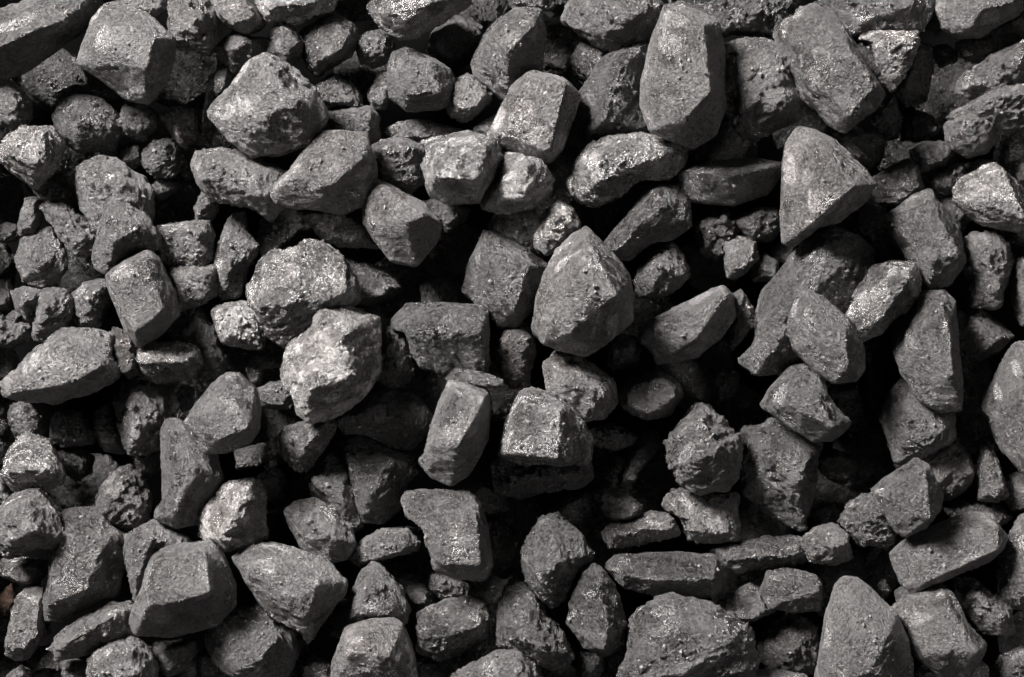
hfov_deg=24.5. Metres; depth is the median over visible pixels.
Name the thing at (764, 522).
coal lump
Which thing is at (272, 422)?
coal lump
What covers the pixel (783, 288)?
coal lump
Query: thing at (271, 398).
coal lump
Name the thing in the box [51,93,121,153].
coal lump
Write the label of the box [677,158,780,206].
coal lump
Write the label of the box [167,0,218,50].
coal lump
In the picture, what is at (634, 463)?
coal lump
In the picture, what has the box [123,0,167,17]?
coal lump
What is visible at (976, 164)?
coal lump
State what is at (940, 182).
coal lump
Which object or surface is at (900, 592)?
coal lump
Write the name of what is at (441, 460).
coal lump
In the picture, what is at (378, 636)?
coal lump
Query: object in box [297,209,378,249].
coal lump
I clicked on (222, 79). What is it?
coal lump
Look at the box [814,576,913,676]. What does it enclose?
coal lump
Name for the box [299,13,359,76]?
coal lump
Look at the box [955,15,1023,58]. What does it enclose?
coal lump
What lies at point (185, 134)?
coal lump
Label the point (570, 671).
coal lump
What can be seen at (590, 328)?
coal lump
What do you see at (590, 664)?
coal lump
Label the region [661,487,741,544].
coal lump
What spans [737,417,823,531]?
coal lump
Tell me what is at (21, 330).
coal lump
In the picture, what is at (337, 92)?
coal lump
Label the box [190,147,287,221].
coal lump
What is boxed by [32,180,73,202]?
coal lump
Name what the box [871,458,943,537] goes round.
coal lump
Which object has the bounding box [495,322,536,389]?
coal lump
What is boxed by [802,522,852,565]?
coal lump
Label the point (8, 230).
coal lump
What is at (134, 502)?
coal lump
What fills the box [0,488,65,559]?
coal lump
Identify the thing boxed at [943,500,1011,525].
coal lump
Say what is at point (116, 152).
coal lump
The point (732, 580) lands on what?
coal lump
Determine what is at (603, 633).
coal lump
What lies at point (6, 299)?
coal lump
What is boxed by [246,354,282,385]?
coal lump
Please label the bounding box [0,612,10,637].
coal lump
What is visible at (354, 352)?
coal lump
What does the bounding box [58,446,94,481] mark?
coal lump
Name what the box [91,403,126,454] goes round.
coal lump
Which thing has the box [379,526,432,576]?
coal lump
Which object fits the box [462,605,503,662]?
coal lump
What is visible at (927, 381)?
coal lump
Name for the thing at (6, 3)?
coal lump
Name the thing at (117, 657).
coal lump
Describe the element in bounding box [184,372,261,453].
coal lump
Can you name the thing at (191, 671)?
coal lump
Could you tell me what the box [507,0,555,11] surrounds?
coal lump
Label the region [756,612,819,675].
coal lump
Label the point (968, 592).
coal lump
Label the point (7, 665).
coal lump
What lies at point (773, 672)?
coal lump
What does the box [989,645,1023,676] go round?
coal lump
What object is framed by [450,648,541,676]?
coal lump
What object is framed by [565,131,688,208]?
coal lump
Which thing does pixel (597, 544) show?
coal lump
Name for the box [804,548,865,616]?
coal lump
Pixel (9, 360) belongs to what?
coal lump
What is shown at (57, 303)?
coal lump
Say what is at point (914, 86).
coal lump
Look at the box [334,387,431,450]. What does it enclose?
coal lump
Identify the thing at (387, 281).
coal lump
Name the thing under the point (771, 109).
coal lump
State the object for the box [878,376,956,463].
coal lump
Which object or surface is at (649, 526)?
coal lump
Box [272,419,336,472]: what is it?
coal lump
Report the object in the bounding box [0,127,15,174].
coal lump
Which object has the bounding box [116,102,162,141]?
coal lump
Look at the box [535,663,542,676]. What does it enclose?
coal lump
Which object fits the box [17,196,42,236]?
coal lump
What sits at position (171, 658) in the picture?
coal lump
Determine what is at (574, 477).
coal lump
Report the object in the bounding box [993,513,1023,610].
coal lump
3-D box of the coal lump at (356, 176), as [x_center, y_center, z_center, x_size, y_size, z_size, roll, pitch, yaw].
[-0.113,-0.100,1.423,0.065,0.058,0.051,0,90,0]
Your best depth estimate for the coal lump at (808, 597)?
1.44 m
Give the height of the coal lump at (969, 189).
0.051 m
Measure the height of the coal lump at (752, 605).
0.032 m
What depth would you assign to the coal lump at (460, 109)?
1.44 m
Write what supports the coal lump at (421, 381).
on the ground
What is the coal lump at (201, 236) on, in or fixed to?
on the ground
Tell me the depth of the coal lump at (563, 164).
1.50 m
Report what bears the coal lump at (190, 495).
on the ground
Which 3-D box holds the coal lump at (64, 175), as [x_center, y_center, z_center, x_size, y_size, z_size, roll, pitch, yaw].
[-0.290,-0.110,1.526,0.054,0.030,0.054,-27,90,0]
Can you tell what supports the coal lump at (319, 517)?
on the ground
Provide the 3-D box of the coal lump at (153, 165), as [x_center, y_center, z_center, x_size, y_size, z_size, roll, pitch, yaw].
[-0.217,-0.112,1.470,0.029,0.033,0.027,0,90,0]
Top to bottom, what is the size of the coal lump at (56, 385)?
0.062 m
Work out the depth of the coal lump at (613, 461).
1.52 m
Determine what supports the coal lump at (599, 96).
on the ground
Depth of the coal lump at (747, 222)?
1.45 m
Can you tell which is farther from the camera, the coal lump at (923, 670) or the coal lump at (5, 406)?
the coal lump at (5, 406)
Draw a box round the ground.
[0,0,1023,676]
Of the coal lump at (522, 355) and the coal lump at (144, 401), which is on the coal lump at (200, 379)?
the coal lump at (144, 401)
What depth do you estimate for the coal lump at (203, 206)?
1.45 m
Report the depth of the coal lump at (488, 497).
1.46 m
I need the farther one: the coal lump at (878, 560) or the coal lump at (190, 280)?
the coal lump at (878, 560)
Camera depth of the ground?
1.58 m
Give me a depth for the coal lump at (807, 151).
1.40 m
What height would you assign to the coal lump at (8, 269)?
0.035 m
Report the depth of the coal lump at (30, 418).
1.46 m
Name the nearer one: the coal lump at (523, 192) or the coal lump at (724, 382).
the coal lump at (523, 192)
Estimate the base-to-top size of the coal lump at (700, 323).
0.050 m
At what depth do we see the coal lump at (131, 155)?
1.47 m
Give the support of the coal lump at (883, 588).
on the coal lump at (878, 560)
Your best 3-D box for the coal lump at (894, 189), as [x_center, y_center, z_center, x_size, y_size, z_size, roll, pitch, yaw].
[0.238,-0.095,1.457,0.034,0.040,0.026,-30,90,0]
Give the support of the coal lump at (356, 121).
on the ground
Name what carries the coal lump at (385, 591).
on the ground
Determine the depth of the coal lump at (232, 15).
1.43 m
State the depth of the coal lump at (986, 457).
1.45 m
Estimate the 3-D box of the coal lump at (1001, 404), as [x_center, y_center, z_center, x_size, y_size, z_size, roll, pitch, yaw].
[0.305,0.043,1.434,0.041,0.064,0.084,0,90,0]
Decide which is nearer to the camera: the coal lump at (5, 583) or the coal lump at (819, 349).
the coal lump at (819, 349)
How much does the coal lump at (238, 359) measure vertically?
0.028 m
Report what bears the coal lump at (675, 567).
on the ground
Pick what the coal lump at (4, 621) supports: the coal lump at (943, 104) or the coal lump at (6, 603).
the coal lump at (6, 603)
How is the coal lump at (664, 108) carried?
on the ground
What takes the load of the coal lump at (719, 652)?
on the ground
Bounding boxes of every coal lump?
[0,0,20,7]
[0,0,103,80]
[0,79,32,128]
[0,124,65,189]
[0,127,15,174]
[0,222,19,242]
[0,243,16,286]
[0,278,13,310]
[0,303,14,317]
[0,315,31,348]
[0,327,120,404]
[0,347,19,388]
[0,388,18,418]
[0,418,14,473]
[0,432,65,492]
[0,477,12,503]
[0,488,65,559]
[0,555,19,593]
[0,556,47,585]
[0,584,17,615]
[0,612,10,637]
[0,641,26,676]
[4,584,50,660]
[6,310,22,322]
[6,665,32,676]
[7,401,45,440]
[10,286,41,320]
[11,75,24,91]
[14,226,68,288]
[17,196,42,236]
[21,48,89,112]
[25,146,100,205]
[25,641,62,676]
[31,287,73,342]
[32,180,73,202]
[39,201,95,256]
[42,506,126,622]
[48,453,119,509]
[48,600,134,661]
[49,410,95,447]
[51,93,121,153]
[52,84,121,104]
[53,246,104,293]
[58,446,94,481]
[60,658,86,676]
[71,278,111,327]
[74,155,154,232]
[76,0,176,104]
[86,635,158,676]
[91,196,161,274]
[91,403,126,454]
[95,464,152,532]
[100,142,121,157]
[105,249,179,346]
[109,327,141,378]
[112,377,169,455]
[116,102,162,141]
[119,142,142,169]
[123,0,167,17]
[123,519,196,601]
[129,540,236,637]
[132,450,160,479]
[136,340,203,384]
[138,366,215,420]
[141,137,186,178]
[149,638,199,676]
[152,178,180,200]
[154,219,215,266]
[154,418,223,528]
[156,49,221,110]
[158,653,197,676]
[160,106,199,149]
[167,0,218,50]
[167,264,217,311]
[167,307,228,379]
[168,120,238,181]
[174,381,194,412]
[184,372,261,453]
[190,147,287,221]
[193,191,218,221]
[196,647,229,676]
[197,477,268,552]
[199,73,215,147]
[204,604,298,676]
[206,52,328,158]
[209,0,265,34]
[211,300,266,350]
[213,64,231,97]
[213,211,260,300]
[214,32,267,74]
[222,337,284,386]
[232,541,347,644]
[234,443,265,469]
[240,403,303,469]
[245,238,360,348]
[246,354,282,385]
[254,0,337,24]
[257,207,310,255]
[257,380,293,409]
[257,466,291,505]
[259,604,309,676]
[266,24,304,65]
[270,130,377,214]
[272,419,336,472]
[280,305,382,423]
[283,497,356,562]
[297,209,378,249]
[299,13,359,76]
[300,451,363,533]
[300,654,330,676]
[315,73,362,110]
[326,105,380,144]
[330,616,418,676]
[333,35,395,93]
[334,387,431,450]
[338,80,363,108]
[340,434,420,524]
[344,561,410,624]
[345,258,402,305]
[348,527,420,567]
[356,29,392,67]
[361,178,442,266]
[366,0,471,40]
[367,71,390,111]
[370,257,431,325]
[371,136,425,194]
[377,326,414,387]
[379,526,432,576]
[384,119,462,141]
[387,47,455,112]
[389,570,435,611]
[391,302,490,376]
[400,359,446,415]
[400,488,493,581]
[414,594,489,661]
[415,651,467,676]
[415,654,445,676]
[418,380,491,485]
[420,130,503,205]
[420,276,466,303]
[422,198,469,232]
[427,13,482,73]
[427,569,470,599]
[446,73,492,122]
[446,368,502,388]
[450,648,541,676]
[461,0,509,33]
[461,230,547,329]
[461,570,517,606]
[462,479,509,513]
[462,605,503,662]
[470,7,546,100]
[473,114,495,134]
[480,152,554,214]
[482,362,531,420]
[486,70,581,162]
[488,210,544,258]
[489,457,593,499]
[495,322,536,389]
[496,581,574,670]
[497,386,593,466]
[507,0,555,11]
[520,512,593,608]
[531,226,634,356]
[533,144,585,217]
[533,199,581,254]
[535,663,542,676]
[541,665,600,676]
[542,350,617,421]
[543,0,568,18]
[543,16,591,78]
[547,490,594,524]
[561,0,672,51]
[565,42,609,85]
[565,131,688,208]
[565,562,626,656]
[573,500,631,573]
[576,520,592,536]
[576,651,603,676]
[577,41,648,142]
[588,444,628,491]
[591,423,638,451]
[592,488,642,522]
[601,510,680,549]
[604,182,691,260]
[605,551,721,597]
[607,334,640,376]
[616,431,662,487]
[616,592,760,676]
[617,292,674,345]
[618,371,683,420]
[619,444,680,512]
[633,241,690,299]
[639,0,725,149]
[639,285,735,364]
[653,340,732,409]
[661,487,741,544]
[663,402,743,495]
[676,0,795,37]
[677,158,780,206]
[688,115,757,164]
[692,207,740,259]
[707,366,739,401]
[709,546,770,603]
[715,534,806,573]
[715,583,775,621]
[723,235,759,279]
[724,37,805,142]
[726,289,754,350]
[732,496,794,542]
[735,207,780,242]
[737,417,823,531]
[738,226,874,375]
[751,252,778,281]
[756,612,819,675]
[756,668,807,676]
[760,363,850,441]
[760,567,822,613]
[772,103,833,150]
[772,241,795,262]
[773,3,885,133]
[779,126,876,246]
[787,290,865,383]
[795,0,817,10]
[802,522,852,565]
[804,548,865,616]
[809,501,844,525]
[812,470,867,506]
[813,0,935,36]
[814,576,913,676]
[818,448,861,484]
[825,382,868,431]
[829,126,887,170]
[832,423,895,490]
[837,492,897,548]
[845,260,921,341]
[852,37,880,79]
[856,535,904,593]
[857,29,920,92]
[870,93,901,140]
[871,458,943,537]
[872,158,925,206]
[875,579,891,599]
[878,121,929,178]
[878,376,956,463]
[883,189,966,289]
[889,511,1007,593]
[891,583,986,676]
[892,289,963,412]
[894,42,933,107]
[894,439,976,500]
[894,586,908,600]
[900,110,939,142]
[909,140,954,173]
[912,57,976,133]
[914,664,935,676]
[924,163,966,200]
[932,44,957,67]
[933,0,1023,38]
[940,197,971,233]
[943,114,997,158]
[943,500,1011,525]
[946,82,1023,131]
[952,162,1023,232]
[952,576,1015,636]
[954,39,1023,99]
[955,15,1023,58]
[956,308,1014,367]
[960,230,1013,309]
[965,159,996,173]
[971,661,989,676]
[974,437,1008,502]
[979,340,1023,473]
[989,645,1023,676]
[993,128,1023,175]
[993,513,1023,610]
[997,611,1023,653]
[1000,185,1023,242]
[1004,471,1023,510]
[1010,256,1023,326]
[1011,163,1023,185]
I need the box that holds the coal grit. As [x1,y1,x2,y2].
[0,0,1023,676]
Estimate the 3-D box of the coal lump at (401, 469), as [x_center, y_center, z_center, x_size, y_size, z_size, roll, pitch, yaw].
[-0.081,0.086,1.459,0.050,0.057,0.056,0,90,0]
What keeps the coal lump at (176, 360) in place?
on the coal lump at (201, 334)
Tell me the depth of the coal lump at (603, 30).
1.43 m
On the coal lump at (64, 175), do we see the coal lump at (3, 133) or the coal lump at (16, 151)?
the coal lump at (16, 151)
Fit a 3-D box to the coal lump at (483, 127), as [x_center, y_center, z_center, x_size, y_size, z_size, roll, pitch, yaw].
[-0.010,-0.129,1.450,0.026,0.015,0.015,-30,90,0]
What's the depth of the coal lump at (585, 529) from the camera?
1.47 m
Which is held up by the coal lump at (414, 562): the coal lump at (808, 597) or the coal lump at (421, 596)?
the coal lump at (421, 596)
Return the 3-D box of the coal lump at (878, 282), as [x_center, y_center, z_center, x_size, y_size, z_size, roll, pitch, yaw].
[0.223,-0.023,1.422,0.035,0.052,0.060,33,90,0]
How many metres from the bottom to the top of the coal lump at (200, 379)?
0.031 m
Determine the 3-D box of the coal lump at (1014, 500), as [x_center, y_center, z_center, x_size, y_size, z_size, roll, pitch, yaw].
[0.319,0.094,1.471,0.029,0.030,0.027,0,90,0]
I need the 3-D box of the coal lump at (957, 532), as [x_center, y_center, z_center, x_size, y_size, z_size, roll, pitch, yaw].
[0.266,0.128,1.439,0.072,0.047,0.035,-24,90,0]
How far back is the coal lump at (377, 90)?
1.46 m
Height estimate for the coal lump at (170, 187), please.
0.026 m
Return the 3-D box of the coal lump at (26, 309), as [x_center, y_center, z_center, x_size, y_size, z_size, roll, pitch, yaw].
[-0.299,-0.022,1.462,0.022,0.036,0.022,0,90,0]
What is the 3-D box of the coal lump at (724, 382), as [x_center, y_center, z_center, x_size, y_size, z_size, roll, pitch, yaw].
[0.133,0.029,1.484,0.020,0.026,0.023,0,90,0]
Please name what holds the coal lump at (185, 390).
on the coal lump at (200, 379)
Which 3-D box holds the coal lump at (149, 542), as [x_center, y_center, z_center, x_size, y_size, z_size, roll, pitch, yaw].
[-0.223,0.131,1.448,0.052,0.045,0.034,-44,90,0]
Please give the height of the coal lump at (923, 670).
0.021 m
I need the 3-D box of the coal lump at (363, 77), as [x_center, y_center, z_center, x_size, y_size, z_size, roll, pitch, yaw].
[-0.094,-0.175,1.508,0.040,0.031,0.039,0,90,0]
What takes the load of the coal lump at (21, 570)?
on the coal lump at (5, 583)
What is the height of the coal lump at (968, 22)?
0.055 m
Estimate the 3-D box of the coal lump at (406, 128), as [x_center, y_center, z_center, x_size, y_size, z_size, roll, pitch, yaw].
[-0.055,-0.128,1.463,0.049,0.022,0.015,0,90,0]
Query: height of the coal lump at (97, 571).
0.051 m
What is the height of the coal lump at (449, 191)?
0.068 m
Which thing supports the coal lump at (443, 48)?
on the ground
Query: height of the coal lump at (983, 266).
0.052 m
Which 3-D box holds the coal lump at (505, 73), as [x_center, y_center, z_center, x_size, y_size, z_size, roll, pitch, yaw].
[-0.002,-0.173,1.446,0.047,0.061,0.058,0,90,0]
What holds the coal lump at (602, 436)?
on the ground
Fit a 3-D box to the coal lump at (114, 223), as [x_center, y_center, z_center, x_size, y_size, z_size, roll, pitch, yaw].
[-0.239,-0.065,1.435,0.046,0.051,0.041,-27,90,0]
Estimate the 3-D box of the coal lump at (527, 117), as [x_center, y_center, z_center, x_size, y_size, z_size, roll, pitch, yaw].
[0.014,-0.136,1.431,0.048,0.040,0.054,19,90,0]
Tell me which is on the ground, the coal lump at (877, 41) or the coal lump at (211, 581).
the coal lump at (877, 41)
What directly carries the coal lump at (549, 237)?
on the ground
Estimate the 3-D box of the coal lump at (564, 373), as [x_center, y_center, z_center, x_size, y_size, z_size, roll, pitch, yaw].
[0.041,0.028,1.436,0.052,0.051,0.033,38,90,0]
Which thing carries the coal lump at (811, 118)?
on the ground
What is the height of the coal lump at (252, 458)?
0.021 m
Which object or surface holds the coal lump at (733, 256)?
on the ground
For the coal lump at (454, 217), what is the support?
on the ground
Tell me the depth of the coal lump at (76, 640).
1.43 m
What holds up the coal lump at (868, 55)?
on the coal lump at (877, 41)
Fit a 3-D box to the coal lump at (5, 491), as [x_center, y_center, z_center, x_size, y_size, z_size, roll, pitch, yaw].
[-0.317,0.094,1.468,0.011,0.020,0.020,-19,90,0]
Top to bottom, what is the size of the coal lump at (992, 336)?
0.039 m
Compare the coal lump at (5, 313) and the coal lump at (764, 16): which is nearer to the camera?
the coal lump at (764, 16)
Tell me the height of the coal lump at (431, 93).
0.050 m
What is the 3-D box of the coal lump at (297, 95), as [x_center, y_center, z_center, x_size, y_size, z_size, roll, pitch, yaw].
[-0.144,-0.136,1.422,0.063,0.066,0.060,38,90,0]
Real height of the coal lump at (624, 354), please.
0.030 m
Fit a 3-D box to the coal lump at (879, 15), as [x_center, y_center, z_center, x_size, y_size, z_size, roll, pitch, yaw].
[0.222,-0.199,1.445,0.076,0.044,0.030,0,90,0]
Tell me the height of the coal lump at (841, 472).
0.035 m
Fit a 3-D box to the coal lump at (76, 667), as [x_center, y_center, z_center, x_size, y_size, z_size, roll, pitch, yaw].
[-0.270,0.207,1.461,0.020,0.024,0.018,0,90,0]
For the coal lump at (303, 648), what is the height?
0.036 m
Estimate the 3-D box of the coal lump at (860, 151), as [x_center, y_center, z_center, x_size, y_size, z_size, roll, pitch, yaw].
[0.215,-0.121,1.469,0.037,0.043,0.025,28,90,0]
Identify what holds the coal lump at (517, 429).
on the ground
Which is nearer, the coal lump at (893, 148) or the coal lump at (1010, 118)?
the coal lump at (1010, 118)
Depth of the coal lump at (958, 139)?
1.43 m
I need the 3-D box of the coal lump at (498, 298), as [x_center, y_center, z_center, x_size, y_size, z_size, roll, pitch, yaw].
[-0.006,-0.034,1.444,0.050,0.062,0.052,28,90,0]
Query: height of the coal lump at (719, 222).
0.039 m
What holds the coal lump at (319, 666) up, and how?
on the ground
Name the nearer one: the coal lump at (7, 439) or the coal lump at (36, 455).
the coal lump at (36, 455)
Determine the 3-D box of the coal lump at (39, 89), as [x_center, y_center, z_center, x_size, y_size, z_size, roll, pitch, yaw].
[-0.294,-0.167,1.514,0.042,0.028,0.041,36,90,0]
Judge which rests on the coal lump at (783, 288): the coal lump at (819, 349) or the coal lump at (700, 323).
the coal lump at (819, 349)
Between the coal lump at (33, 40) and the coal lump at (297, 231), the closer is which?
the coal lump at (33, 40)
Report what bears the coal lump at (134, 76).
on the ground
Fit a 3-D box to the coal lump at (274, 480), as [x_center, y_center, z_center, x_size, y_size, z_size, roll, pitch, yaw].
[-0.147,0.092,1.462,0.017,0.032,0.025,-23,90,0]
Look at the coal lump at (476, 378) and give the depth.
1.42 m
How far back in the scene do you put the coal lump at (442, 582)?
1.46 m
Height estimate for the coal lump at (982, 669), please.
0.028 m
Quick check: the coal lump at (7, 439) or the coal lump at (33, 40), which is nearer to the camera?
the coal lump at (33, 40)
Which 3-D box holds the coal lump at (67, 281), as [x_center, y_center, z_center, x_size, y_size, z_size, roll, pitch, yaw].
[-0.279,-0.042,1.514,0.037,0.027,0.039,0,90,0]
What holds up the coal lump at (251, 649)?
on the coal lump at (303, 648)
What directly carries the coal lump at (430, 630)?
on the ground
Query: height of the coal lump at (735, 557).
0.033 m
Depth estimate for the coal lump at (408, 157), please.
1.44 m
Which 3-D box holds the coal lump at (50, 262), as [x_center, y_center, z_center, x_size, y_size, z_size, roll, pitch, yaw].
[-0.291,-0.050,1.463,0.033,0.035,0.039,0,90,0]
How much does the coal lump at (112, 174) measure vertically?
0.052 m
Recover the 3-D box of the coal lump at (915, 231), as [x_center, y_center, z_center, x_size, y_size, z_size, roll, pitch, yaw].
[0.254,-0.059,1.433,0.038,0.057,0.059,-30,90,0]
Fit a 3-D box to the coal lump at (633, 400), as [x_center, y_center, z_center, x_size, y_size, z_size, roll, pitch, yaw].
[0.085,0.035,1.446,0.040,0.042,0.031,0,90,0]
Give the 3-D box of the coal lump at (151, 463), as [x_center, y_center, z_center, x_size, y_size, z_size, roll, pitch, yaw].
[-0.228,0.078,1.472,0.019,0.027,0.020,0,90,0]
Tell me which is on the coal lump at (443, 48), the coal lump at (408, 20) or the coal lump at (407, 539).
the coal lump at (408, 20)
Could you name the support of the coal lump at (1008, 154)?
on the ground
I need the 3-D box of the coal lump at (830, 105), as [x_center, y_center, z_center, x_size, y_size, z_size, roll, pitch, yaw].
[0.189,-0.163,1.420,0.044,0.060,0.080,-31,90,0]
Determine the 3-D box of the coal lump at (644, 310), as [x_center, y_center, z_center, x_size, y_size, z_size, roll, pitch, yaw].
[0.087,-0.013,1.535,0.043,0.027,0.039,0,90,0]
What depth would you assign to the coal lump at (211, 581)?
1.40 m
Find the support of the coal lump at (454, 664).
on the ground
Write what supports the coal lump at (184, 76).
on the ground
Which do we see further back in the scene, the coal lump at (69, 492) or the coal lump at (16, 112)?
the coal lump at (69, 492)
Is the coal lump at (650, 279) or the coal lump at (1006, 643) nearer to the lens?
the coal lump at (650, 279)
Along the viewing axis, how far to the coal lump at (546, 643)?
1.43 m
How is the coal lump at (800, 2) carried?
on the ground
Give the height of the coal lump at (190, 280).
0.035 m
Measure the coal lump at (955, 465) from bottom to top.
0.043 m
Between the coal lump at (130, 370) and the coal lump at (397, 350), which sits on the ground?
the coal lump at (397, 350)
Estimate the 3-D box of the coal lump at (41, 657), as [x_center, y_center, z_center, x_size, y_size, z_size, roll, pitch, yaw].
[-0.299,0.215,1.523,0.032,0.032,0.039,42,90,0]
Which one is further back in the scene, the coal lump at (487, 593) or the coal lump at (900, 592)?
the coal lump at (487, 593)
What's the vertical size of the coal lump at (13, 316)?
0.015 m
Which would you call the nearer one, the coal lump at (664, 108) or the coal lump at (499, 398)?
the coal lump at (664, 108)
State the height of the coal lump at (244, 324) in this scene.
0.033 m
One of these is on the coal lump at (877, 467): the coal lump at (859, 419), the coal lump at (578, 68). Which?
the coal lump at (859, 419)
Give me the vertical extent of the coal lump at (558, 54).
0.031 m
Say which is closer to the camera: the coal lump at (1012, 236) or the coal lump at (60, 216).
the coal lump at (60, 216)
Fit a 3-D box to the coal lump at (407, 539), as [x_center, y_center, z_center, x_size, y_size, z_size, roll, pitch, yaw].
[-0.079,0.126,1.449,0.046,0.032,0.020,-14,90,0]
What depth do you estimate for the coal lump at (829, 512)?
1.47 m
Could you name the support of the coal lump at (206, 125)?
on the coal lump at (222, 79)
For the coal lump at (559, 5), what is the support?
on the ground
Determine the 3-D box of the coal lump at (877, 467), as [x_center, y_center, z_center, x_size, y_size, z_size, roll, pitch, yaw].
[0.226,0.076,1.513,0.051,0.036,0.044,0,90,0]
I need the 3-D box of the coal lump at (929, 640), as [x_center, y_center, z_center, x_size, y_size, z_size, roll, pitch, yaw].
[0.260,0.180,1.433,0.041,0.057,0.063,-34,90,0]
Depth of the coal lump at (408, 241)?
1.41 m
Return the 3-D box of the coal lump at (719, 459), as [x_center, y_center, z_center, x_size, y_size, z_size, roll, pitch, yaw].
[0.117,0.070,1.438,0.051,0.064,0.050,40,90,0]
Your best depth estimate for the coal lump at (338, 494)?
1.45 m
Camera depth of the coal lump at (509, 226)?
1.52 m
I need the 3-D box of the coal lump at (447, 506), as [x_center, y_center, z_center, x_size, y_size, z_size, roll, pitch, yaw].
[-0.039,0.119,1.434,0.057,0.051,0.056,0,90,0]
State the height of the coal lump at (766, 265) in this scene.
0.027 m
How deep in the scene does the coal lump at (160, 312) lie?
1.41 m
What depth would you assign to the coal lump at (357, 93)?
1.46 m
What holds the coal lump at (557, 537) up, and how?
on the ground
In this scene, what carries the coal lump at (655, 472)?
on the ground
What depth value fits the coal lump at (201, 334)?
1.45 m
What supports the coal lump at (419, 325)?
on the ground
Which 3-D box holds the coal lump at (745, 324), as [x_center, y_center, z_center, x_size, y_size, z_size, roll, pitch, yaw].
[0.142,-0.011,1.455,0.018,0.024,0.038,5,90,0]
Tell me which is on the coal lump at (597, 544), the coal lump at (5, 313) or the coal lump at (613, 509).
the coal lump at (613, 509)
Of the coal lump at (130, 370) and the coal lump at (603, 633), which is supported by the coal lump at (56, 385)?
the coal lump at (130, 370)
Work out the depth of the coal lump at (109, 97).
1.47 m
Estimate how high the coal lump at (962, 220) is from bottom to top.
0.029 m
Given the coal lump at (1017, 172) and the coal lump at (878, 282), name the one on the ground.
the coal lump at (1017, 172)
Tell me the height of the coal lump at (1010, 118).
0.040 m
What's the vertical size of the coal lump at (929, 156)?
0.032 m
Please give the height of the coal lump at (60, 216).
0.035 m
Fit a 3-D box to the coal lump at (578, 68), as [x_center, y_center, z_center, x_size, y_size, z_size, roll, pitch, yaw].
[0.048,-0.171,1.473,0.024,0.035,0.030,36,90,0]
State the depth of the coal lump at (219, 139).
1.51 m
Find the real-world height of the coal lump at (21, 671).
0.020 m
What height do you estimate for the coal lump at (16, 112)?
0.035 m
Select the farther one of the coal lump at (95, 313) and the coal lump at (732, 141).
the coal lump at (732, 141)
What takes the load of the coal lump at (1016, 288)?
on the ground
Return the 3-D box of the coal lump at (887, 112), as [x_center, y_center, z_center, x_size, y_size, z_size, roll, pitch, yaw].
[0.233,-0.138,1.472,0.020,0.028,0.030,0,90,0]
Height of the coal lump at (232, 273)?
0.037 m
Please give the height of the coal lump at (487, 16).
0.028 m
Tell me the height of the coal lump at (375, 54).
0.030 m
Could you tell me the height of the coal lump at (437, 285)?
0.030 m
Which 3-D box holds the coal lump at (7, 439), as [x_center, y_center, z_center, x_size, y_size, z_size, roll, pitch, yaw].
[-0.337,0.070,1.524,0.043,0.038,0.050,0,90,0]
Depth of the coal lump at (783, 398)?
1.41 m
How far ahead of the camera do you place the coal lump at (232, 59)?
1.45 m
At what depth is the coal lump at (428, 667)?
1.46 m
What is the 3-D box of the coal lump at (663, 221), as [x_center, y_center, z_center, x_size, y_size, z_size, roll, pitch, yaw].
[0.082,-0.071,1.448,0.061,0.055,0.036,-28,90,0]
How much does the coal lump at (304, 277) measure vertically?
0.068 m
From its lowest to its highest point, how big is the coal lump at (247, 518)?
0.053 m
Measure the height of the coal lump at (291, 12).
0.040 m
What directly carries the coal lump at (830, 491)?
on the ground
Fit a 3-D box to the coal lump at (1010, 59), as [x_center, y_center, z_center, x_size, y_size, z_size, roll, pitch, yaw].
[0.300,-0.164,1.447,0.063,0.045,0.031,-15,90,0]
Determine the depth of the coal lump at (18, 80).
1.53 m
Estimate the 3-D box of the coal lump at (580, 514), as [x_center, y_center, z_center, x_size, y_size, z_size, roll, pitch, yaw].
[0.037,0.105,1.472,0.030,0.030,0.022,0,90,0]
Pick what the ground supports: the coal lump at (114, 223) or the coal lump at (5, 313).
the coal lump at (5, 313)
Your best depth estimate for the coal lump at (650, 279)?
1.44 m
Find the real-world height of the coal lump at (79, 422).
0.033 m
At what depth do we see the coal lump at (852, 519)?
1.44 m
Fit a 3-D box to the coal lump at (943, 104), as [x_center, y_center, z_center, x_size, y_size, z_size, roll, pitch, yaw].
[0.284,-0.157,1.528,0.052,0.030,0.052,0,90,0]
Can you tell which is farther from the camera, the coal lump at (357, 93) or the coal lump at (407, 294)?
the coal lump at (407, 294)
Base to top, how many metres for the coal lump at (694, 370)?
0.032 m
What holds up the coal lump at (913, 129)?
on the coal lump at (893, 148)
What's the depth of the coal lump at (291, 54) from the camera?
1.44 m
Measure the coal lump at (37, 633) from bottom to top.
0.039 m
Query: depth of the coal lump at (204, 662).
1.46 m
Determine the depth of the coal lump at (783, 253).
1.46 m
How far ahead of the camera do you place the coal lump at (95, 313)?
1.45 m
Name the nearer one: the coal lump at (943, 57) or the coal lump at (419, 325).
the coal lump at (419, 325)

